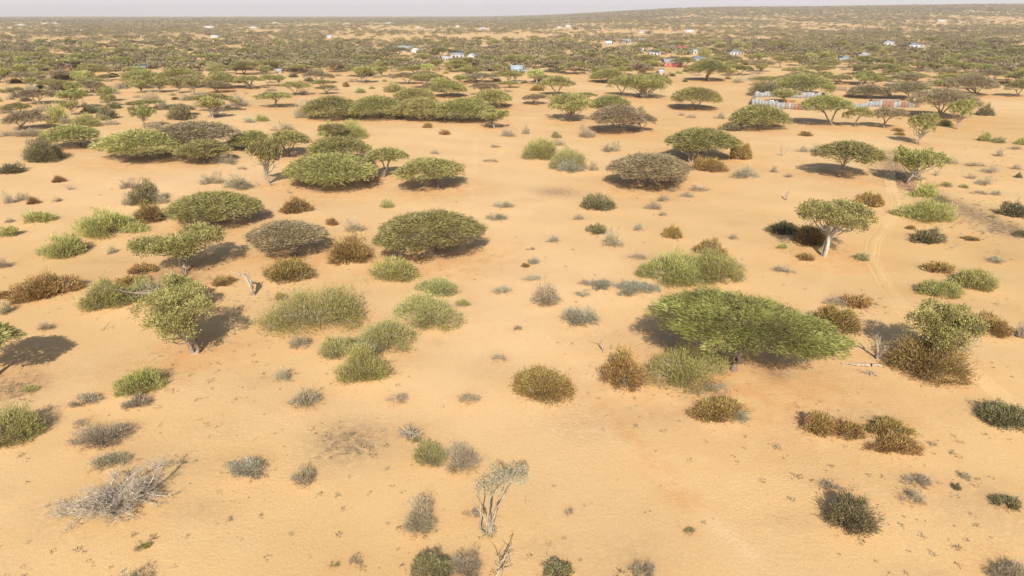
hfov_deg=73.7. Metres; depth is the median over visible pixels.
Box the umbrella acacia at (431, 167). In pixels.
[391,156,465,188]
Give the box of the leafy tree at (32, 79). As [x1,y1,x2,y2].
[23,77,37,87]
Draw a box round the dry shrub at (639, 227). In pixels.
[634,221,642,230]
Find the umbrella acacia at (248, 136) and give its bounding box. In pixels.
[227,129,268,146]
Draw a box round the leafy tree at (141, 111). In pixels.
[127,104,156,127]
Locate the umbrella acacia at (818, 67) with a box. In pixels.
[801,65,834,73]
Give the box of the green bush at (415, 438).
[408,436,423,443]
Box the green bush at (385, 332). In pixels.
[352,310,420,353]
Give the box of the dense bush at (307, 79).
[303,77,313,81]
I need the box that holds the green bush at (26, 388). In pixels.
[18,384,42,393]
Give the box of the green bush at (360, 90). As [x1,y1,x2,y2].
[354,87,366,92]
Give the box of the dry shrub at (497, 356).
[491,353,507,361]
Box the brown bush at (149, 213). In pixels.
[132,197,168,223]
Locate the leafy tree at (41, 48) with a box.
[35,46,45,50]
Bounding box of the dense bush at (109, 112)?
[95,105,119,118]
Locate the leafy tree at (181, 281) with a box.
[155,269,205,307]
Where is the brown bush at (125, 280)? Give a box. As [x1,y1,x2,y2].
[113,273,151,286]
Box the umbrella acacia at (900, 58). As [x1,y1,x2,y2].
[893,56,913,61]
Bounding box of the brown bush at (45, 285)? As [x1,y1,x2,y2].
[2,266,87,305]
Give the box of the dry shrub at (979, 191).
[970,190,987,194]
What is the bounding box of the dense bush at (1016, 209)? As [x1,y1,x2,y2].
[995,196,1023,217]
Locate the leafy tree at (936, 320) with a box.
[901,297,990,370]
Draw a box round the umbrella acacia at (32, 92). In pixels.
[15,88,56,103]
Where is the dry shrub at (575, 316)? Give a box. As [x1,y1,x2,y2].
[558,302,599,327]
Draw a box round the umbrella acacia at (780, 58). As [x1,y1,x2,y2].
[773,55,787,67]
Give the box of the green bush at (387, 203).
[378,198,394,207]
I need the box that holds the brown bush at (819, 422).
[798,408,838,437]
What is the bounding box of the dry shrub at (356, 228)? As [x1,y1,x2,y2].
[343,216,365,232]
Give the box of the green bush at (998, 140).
[989,136,1007,143]
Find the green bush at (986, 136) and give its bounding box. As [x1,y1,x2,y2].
[977,131,992,141]
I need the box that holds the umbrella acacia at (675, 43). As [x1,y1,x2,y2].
[664,41,691,45]
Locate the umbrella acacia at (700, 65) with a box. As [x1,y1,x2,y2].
[687,59,732,80]
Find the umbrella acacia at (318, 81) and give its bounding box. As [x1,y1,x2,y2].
[309,79,330,85]
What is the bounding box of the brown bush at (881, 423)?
[862,414,916,436]
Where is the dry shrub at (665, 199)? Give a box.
[658,194,670,201]
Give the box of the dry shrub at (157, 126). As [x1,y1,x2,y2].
[146,119,164,129]
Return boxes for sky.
[0,0,1023,15]
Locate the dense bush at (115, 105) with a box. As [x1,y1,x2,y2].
[106,100,120,108]
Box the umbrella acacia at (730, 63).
[724,61,739,65]
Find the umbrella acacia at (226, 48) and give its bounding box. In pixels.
[216,47,236,50]
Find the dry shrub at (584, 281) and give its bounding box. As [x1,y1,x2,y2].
[578,278,590,284]
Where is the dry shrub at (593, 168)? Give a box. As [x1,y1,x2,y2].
[590,159,599,170]
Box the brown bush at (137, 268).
[126,262,158,274]
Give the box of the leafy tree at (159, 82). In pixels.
[145,77,168,92]
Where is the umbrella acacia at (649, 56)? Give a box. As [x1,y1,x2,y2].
[631,54,665,60]
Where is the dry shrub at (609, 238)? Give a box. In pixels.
[602,225,626,247]
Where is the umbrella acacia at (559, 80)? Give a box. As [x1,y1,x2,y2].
[538,75,576,94]
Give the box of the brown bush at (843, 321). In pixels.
[810,302,867,336]
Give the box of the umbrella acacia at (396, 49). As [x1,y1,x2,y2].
[383,47,410,54]
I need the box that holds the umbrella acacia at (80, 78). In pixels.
[74,77,105,87]
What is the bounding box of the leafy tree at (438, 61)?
[429,59,444,65]
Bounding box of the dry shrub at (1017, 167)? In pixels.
[1009,163,1021,169]
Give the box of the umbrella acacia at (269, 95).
[251,91,293,107]
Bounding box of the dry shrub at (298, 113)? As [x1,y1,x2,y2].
[291,97,308,117]
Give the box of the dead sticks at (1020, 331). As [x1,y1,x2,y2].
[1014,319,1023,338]
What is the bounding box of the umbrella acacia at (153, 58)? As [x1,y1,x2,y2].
[144,57,163,60]
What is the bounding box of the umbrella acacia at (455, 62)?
[442,59,471,71]
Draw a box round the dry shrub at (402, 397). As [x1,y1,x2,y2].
[385,391,407,404]
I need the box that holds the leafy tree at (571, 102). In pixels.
[546,91,594,121]
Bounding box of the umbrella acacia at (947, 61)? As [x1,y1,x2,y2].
[938,58,959,67]
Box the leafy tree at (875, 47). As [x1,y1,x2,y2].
[859,44,888,51]
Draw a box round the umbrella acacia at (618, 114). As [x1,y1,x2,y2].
[589,102,647,131]
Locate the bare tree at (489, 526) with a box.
[471,463,530,539]
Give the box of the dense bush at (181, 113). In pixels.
[165,102,195,120]
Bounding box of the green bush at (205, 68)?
[203,63,223,70]
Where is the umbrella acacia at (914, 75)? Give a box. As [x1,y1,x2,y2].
[890,72,926,81]
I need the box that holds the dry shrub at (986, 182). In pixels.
[974,175,996,185]
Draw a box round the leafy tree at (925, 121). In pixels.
[907,111,942,144]
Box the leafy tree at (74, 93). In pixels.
[54,87,89,107]
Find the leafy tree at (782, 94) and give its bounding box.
[769,89,801,102]
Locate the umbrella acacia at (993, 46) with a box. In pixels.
[987,45,1002,49]
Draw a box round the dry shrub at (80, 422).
[71,418,87,426]
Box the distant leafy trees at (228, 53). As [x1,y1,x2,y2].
[0,4,1023,70]
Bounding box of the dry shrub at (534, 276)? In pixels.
[524,275,540,280]
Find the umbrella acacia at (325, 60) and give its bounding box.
[322,59,344,65]
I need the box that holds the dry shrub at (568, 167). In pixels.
[555,157,585,172]
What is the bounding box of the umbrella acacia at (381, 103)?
[347,94,402,118]
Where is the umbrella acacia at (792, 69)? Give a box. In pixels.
[780,67,808,72]
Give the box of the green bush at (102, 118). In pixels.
[97,114,111,120]
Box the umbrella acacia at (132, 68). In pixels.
[121,66,149,70]
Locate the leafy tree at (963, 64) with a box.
[954,61,976,71]
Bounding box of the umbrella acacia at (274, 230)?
[241,219,330,256]
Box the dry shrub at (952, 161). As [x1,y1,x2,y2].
[941,155,961,163]
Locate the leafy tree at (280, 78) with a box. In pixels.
[272,74,286,85]
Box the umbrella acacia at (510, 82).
[500,80,519,87]
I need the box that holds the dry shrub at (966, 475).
[961,470,972,480]
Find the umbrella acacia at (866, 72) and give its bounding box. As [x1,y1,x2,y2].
[847,70,879,83]
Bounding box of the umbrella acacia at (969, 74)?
[967,73,986,76]
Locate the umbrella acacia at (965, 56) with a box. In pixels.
[953,54,976,58]
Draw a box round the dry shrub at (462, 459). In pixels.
[441,438,482,474]
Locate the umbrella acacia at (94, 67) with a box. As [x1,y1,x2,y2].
[74,64,114,75]
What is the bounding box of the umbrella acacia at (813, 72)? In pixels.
[794,69,818,75]
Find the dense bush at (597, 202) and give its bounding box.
[579,190,616,211]
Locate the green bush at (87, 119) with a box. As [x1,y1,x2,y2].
[69,111,104,126]
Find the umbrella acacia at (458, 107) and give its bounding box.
[427,96,498,120]
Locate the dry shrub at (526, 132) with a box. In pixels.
[521,122,530,134]
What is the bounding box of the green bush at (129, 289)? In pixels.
[117,273,163,305]
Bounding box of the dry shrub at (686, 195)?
[677,187,694,197]
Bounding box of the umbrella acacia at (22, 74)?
[7,71,41,83]
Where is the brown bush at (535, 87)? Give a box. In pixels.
[530,83,544,90]
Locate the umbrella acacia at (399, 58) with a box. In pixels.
[388,57,407,66]
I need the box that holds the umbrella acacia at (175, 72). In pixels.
[153,66,204,79]
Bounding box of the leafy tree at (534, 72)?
[527,69,545,82]
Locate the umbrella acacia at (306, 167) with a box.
[280,151,379,186]
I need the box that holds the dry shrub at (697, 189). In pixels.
[689,183,710,191]
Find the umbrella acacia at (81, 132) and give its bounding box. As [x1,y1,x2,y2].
[34,123,99,146]
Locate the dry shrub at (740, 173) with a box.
[729,162,760,179]
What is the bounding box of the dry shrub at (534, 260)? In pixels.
[527,253,539,264]
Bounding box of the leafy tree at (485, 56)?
[476,54,496,59]
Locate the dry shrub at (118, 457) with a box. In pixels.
[86,450,132,471]
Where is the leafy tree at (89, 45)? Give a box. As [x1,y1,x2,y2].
[83,43,92,49]
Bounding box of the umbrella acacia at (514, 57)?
[502,54,524,64]
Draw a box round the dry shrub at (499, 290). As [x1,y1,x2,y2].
[491,284,512,295]
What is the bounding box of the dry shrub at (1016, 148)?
[1006,145,1021,149]
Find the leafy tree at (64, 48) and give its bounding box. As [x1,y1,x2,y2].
[58,46,68,52]
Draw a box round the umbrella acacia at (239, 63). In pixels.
[229,60,259,74]
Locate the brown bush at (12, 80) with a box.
[8,77,22,82]
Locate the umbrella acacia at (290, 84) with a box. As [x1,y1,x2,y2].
[279,81,312,94]
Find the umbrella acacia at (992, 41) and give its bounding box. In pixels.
[977,39,1007,42]
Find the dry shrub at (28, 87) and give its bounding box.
[25,79,37,89]
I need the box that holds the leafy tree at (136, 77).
[129,75,145,88]
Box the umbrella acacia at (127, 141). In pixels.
[87,127,184,159]
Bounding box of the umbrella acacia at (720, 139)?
[663,127,743,158]
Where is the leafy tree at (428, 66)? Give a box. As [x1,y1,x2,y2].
[421,63,435,71]
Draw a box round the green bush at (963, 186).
[958,182,968,188]
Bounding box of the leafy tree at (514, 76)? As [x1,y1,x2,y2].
[510,70,524,81]
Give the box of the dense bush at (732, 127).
[717,120,742,131]
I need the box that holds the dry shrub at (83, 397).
[63,391,103,407]
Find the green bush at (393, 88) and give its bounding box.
[382,81,406,92]
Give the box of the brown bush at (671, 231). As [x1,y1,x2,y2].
[661,224,682,238]
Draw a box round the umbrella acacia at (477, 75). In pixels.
[464,72,498,81]
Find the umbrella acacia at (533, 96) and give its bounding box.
[520,94,548,103]
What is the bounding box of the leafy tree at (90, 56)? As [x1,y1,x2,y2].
[82,53,101,59]
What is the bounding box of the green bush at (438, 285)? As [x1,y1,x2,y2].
[414,274,462,297]
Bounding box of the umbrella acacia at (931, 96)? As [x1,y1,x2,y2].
[903,85,985,118]
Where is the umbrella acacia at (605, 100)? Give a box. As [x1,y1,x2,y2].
[591,94,630,107]
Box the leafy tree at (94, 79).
[88,78,101,89]
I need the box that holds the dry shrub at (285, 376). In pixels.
[275,365,290,381]
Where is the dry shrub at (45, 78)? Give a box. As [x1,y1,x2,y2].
[37,74,54,80]
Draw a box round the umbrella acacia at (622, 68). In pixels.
[614,66,634,73]
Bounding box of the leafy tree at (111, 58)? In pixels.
[98,55,125,61]
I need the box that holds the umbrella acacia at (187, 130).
[147,119,241,153]
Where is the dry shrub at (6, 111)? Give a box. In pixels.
[0,105,15,113]
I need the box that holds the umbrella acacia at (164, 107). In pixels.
[156,103,196,110]
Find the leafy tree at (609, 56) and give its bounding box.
[603,54,617,59]
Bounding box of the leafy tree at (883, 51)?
[878,49,890,55]
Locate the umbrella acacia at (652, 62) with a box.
[642,59,663,72]
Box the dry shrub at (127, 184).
[118,178,136,188]
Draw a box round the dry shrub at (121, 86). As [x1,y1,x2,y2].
[114,82,130,89]
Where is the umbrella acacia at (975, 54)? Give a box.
[965,52,984,56]
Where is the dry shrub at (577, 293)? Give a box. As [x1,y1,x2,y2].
[575,291,589,296]
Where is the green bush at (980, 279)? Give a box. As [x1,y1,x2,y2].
[946,267,1002,291]
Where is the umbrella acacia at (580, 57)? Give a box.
[566,55,596,61]
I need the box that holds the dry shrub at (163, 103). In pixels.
[153,96,167,107]
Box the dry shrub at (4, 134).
[0,127,22,136]
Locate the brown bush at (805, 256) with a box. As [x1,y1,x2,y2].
[797,252,815,260]
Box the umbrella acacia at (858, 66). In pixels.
[846,64,872,70]
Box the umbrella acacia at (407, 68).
[396,65,421,72]
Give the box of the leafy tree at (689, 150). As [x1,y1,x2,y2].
[673,140,709,162]
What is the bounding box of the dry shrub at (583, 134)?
[579,122,594,137]
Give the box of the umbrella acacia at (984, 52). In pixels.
[977,51,995,54]
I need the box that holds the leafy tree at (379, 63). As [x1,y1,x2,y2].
[375,60,385,65]
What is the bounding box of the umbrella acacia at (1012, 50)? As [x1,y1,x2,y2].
[998,47,1023,53]
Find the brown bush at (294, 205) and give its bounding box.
[277,194,313,214]
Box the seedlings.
[44,122,1008,575]
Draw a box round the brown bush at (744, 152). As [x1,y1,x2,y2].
[727,141,753,159]
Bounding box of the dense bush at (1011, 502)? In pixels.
[989,492,1023,512]
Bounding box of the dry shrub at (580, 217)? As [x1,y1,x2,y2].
[572,211,583,219]
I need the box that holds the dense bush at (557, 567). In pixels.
[542,557,573,575]
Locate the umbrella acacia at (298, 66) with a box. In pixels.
[284,64,313,72]
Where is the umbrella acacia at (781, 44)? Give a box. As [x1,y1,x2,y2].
[767,42,796,50]
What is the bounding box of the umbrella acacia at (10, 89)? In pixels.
[0,86,25,97]
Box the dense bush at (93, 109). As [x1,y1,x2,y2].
[79,103,99,113]
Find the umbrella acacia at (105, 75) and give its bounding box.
[96,74,116,80]
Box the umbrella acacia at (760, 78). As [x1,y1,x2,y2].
[752,76,771,80]
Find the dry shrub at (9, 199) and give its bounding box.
[1,187,17,203]
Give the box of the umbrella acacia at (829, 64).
[813,62,836,67]
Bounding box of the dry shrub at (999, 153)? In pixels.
[995,148,1005,156]
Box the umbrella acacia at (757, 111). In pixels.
[728,103,794,127]
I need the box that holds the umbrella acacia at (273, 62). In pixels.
[256,59,286,67]
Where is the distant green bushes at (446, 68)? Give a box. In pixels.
[8,6,1023,71]
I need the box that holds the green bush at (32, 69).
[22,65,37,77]
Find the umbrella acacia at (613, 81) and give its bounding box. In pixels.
[606,75,632,94]
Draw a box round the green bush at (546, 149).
[518,136,559,160]
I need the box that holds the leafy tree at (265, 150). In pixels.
[242,136,285,184]
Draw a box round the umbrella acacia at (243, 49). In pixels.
[236,47,257,51]
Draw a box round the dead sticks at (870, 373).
[859,369,878,376]
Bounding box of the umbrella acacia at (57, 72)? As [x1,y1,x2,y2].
[43,69,73,78]
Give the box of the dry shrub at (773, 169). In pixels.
[771,165,777,172]
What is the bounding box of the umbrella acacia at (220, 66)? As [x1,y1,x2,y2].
[211,64,230,70]
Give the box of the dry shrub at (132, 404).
[121,392,153,409]
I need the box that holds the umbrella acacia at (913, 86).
[884,80,933,95]
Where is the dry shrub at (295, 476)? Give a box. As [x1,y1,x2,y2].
[289,464,315,485]
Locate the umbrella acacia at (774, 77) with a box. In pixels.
[762,76,781,82]
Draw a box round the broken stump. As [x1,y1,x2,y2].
[230,270,255,295]
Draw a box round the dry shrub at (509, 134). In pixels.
[499,124,517,136]
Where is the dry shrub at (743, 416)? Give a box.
[730,409,748,422]
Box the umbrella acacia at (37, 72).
[32,70,47,78]
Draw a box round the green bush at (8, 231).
[0,225,21,237]
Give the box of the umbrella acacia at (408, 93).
[392,87,436,99]
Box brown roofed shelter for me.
[869,99,900,101]
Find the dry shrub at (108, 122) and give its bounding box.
[103,119,119,124]
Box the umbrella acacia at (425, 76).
[408,73,444,87]
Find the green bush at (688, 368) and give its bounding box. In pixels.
[639,338,734,396]
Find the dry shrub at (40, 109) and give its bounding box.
[32,100,49,112]
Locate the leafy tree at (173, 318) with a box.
[126,283,218,354]
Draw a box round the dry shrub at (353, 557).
[349,554,360,563]
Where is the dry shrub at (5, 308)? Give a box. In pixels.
[0,298,14,314]
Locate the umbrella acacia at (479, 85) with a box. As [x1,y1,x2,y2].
[469,82,501,90]
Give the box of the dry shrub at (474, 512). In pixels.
[462,506,479,518]
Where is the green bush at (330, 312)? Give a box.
[245,278,379,341]
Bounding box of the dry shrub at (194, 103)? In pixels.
[191,87,213,107]
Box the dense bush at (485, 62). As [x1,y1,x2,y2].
[477,59,494,70]
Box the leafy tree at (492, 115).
[478,108,509,128]
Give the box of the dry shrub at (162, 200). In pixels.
[153,191,168,203]
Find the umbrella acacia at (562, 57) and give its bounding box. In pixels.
[555,55,579,59]
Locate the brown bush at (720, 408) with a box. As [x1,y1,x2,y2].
[685,393,755,424]
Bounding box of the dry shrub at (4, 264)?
[0,255,11,268]
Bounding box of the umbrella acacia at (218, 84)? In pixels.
[198,80,232,92]
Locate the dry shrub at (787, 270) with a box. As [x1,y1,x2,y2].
[769,264,798,273]
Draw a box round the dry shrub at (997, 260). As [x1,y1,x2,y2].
[986,255,1005,263]
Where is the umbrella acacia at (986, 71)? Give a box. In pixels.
[977,68,1008,78]
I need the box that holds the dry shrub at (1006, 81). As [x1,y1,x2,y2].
[1001,79,1010,83]
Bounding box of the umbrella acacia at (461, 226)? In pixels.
[371,208,488,255]
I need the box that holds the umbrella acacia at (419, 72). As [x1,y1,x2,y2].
[413,70,437,80]
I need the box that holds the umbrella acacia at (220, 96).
[186,92,239,111]
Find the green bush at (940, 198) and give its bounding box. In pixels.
[934,194,953,203]
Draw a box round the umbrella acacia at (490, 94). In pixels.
[470,88,512,107]
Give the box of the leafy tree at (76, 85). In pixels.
[59,81,83,89]
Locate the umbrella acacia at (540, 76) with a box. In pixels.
[528,74,552,80]
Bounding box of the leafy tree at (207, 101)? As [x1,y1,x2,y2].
[196,94,225,118]
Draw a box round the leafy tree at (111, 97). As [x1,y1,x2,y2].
[98,94,116,103]
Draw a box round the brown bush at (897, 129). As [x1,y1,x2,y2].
[890,127,904,131]
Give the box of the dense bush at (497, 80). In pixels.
[493,78,501,81]
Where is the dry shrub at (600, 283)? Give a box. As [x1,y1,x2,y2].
[586,278,619,290]
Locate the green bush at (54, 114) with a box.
[43,100,70,123]
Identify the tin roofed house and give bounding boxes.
[132,64,146,68]
[275,68,282,72]
[397,46,415,51]
[410,48,420,52]
[442,55,450,60]
[450,51,463,57]
[467,53,477,57]
[510,65,522,71]
[620,39,631,43]
[648,50,660,54]
[661,59,682,66]
[687,49,697,53]
[691,56,707,62]
[726,49,741,55]
[838,55,849,59]
[856,52,870,56]
[883,41,895,44]
[906,43,924,47]
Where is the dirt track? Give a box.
[863,170,1023,405]
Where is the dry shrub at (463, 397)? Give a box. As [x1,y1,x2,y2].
[459,393,481,403]
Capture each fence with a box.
[751,99,777,106]
[755,91,821,97]
[776,102,813,110]
[817,103,866,108]
[836,86,847,90]
[866,100,919,107]
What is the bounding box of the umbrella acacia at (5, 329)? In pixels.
[0,321,26,351]
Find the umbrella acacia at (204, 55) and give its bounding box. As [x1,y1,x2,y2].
[189,53,223,59]
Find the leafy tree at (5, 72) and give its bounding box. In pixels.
[0,67,13,84]
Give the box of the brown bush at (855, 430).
[830,416,868,441]
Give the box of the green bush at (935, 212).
[887,197,958,224]
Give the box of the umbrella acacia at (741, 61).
[727,59,749,64]
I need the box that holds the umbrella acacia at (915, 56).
[899,55,927,60]
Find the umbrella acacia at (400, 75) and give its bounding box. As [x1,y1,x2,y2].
[390,72,422,83]
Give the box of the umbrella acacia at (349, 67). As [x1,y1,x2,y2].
[343,63,367,76]
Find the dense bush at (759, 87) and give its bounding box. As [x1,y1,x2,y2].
[745,75,782,95]
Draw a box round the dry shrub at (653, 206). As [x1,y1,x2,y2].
[642,198,660,210]
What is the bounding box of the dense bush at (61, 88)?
[47,83,65,89]
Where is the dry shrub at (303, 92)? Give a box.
[298,88,311,94]
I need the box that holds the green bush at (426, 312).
[390,288,468,333]
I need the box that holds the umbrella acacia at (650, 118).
[630,113,657,131]
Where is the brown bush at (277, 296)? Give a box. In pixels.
[275,290,287,299]
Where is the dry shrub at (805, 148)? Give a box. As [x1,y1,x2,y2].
[795,145,809,151]
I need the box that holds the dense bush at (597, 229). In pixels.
[585,222,607,234]
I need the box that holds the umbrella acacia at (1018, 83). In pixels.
[1003,79,1023,96]
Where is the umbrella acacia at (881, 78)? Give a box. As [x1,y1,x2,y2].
[858,75,895,84]
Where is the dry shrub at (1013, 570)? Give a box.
[982,556,1023,575]
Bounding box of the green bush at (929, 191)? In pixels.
[905,180,941,198]
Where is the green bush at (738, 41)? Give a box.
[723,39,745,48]
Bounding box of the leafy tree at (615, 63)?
[608,60,624,67]
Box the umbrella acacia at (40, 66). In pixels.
[23,64,51,68]
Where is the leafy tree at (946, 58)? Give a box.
[944,57,958,67]
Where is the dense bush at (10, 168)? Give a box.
[0,161,29,174]
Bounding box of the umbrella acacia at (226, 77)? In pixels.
[200,72,242,87]
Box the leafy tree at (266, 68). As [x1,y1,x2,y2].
[254,65,271,73]
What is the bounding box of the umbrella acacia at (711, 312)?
[642,281,859,371]
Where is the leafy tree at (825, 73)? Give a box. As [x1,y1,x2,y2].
[817,70,833,77]
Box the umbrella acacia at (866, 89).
[846,83,891,97]
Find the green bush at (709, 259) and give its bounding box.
[693,245,747,286]
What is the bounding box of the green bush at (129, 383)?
[111,364,170,398]
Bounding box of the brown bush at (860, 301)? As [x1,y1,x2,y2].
[840,293,874,308]
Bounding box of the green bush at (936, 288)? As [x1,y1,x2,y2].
[914,276,965,300]
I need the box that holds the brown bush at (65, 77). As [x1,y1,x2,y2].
[53,67,74,79]
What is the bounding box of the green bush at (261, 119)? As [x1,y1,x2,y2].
[254,113,269,121]
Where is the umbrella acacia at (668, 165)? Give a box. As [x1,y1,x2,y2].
[604,150,693,186]
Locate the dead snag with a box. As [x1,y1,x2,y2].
[874,332,896,359]
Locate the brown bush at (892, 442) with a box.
[862,430,927,455]
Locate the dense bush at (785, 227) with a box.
[762,218,798,235]
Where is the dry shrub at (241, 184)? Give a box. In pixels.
[222,169,252,190]
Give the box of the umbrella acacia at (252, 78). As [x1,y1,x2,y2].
[232,75,265,88]
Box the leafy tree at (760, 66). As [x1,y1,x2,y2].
[754,63,767,73]
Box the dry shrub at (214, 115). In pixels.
[211,109,221,116]
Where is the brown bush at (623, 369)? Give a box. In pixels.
[592,341,653,394]
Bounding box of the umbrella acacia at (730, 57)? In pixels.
[720,55,741,59]
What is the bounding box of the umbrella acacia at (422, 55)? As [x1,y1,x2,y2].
[413,53,432,60]
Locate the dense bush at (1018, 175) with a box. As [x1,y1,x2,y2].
[1014,172,1022,177]
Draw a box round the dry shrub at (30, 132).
[12,127,46,136]
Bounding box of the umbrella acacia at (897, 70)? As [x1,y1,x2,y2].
[881,68,912,73]
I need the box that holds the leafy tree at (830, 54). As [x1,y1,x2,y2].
[820,52,836,57]
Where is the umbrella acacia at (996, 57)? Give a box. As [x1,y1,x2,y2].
[988,56,1009,60]
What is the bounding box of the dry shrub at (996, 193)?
[992,188,1000,195]
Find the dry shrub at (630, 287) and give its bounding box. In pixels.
[613,278,661,296]
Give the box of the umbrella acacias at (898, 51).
[0,3,1023,71]
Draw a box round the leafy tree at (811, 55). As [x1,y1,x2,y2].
[805,52,818,63]
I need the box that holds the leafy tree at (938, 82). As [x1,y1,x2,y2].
[932,80,958,87]
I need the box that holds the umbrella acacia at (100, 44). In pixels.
[94,42,110,46]
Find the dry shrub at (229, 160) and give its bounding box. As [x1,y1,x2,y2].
[211,152,238,164]
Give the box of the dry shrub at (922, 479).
[899,472,932,488]
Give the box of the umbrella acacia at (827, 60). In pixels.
[814,57,840,63]
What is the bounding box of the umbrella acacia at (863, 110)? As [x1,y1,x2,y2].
[841,106,874,126]
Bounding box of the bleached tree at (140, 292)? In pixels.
[111,279,161,298]
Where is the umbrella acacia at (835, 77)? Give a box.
[824,75,852,84]
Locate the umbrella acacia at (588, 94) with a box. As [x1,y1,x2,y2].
[577,92,598,96]
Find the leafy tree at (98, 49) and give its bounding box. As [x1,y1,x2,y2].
[96,47,109,53]
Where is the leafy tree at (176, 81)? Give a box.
[165,77,183,93]
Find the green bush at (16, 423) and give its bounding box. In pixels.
[0,397,49,449]
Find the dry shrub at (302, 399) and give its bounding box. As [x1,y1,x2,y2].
[286,384,322,411]
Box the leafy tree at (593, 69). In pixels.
[590,67,601,72]
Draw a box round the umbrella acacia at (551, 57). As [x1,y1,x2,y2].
[545,55,557,58]
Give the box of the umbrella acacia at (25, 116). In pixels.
[0,109,50,128]
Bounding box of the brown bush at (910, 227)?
[905,225,915,229]
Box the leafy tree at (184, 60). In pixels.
[177,58,191,62]
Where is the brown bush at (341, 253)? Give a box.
[323,227,378,265]
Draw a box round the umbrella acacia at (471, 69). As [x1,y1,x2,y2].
[454,67,486,74]
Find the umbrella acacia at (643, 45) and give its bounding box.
[630,44,657,50]
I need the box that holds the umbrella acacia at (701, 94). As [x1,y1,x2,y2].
[670,85,723,109]
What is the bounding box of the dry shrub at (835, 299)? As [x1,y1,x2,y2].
[822,294,848,307]
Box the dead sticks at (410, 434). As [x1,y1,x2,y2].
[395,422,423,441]
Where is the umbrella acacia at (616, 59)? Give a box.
[603,58,631,64]
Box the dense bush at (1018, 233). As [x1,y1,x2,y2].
[1012,229,1023,237]
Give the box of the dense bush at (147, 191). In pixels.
[124,176,161,205]
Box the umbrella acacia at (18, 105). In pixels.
[0,102,32,111]
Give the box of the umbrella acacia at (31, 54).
[17,52,57,56]
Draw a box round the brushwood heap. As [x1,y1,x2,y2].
[35,452,176,536]
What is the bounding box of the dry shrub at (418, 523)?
[401,485,436,536]
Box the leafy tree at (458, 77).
[453,74,466,82]
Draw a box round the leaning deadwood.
[489,541,513,575]
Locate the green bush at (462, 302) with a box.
[455,298,471,306]
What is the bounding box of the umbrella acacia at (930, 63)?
[918,61,940,68]
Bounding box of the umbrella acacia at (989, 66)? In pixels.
[967,64,1001,69]
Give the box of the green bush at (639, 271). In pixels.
[632,263,660,278]
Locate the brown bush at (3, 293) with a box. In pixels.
[0,290,10,299]
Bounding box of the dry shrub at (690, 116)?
[686,112,695,117]
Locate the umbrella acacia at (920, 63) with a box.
[911,62,928,71]
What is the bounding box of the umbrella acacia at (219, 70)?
[209,69,229,71]
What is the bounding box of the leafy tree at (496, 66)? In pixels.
[490,64,503,71]
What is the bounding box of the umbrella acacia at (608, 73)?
[589,68,626,82]
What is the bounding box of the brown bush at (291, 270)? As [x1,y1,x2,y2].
[259,255,318,284]
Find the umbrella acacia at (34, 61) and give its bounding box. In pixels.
[24,59,47,64]
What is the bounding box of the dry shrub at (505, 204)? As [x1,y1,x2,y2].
[492,197,512,207]
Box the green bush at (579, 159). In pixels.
[547,143,589,170]
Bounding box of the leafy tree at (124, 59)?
[117,56,134,64]
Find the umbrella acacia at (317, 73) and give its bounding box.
[302,70,334,79]
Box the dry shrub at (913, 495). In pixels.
[898,488,927,506]
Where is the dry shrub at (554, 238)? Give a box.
[546,233,559,241]
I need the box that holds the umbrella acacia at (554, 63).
[540,60,564,72]
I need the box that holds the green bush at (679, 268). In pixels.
[634,244,724,289]
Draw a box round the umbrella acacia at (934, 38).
[918,36,944,40]
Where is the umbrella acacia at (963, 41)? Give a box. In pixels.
[951,39,970,44]
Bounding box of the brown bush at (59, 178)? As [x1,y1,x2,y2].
[51,174,67,182]
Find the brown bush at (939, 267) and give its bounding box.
[919,259,955,274]
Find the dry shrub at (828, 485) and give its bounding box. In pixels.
[818,478,850,491]
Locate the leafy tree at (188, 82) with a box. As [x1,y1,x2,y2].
[181,77,199,94]
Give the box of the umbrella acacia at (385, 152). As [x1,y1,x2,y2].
[363,146,409,177]
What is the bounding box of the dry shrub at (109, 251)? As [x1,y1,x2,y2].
[106,242,116,253]
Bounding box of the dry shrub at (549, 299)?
[529,272,560,306]
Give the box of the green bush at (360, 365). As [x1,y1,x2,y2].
[331,340,396,385]
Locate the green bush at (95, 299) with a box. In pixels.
[74,269,130,311]
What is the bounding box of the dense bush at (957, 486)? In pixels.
[952,482,961,490]
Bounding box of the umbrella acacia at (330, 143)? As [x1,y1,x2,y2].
[303,134,372,155]
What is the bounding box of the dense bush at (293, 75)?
[288,72,297,77]
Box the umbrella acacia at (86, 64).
[77,63,98,66]
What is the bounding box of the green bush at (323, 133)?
[316,119,334,136]
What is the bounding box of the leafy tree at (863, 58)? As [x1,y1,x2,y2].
[854,55,873,63]
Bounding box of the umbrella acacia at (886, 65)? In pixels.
[871,63,899,74]
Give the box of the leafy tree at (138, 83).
[126,80,148,92]
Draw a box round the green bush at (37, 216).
[21,209,61,223]
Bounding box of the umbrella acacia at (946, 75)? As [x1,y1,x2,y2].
[933,73,958,79]
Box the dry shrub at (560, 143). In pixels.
[555,137,564,145]
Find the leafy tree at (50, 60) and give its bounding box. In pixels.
[40,57,80,69]
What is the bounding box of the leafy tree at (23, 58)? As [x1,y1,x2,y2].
[13,55,29,62]
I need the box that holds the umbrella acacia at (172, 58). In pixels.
[159,56,184,61]
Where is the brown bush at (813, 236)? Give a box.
[788,222,826,245]
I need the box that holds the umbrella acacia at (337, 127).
[317,123,350,135]
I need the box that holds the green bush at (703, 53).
[696,44,711,57]
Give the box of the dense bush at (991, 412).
[972,396,1023,432]
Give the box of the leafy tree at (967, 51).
[961,49,975,53]
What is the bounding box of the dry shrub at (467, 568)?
[447,544,484,575]
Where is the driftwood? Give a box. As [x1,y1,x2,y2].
[842,363,882,366]

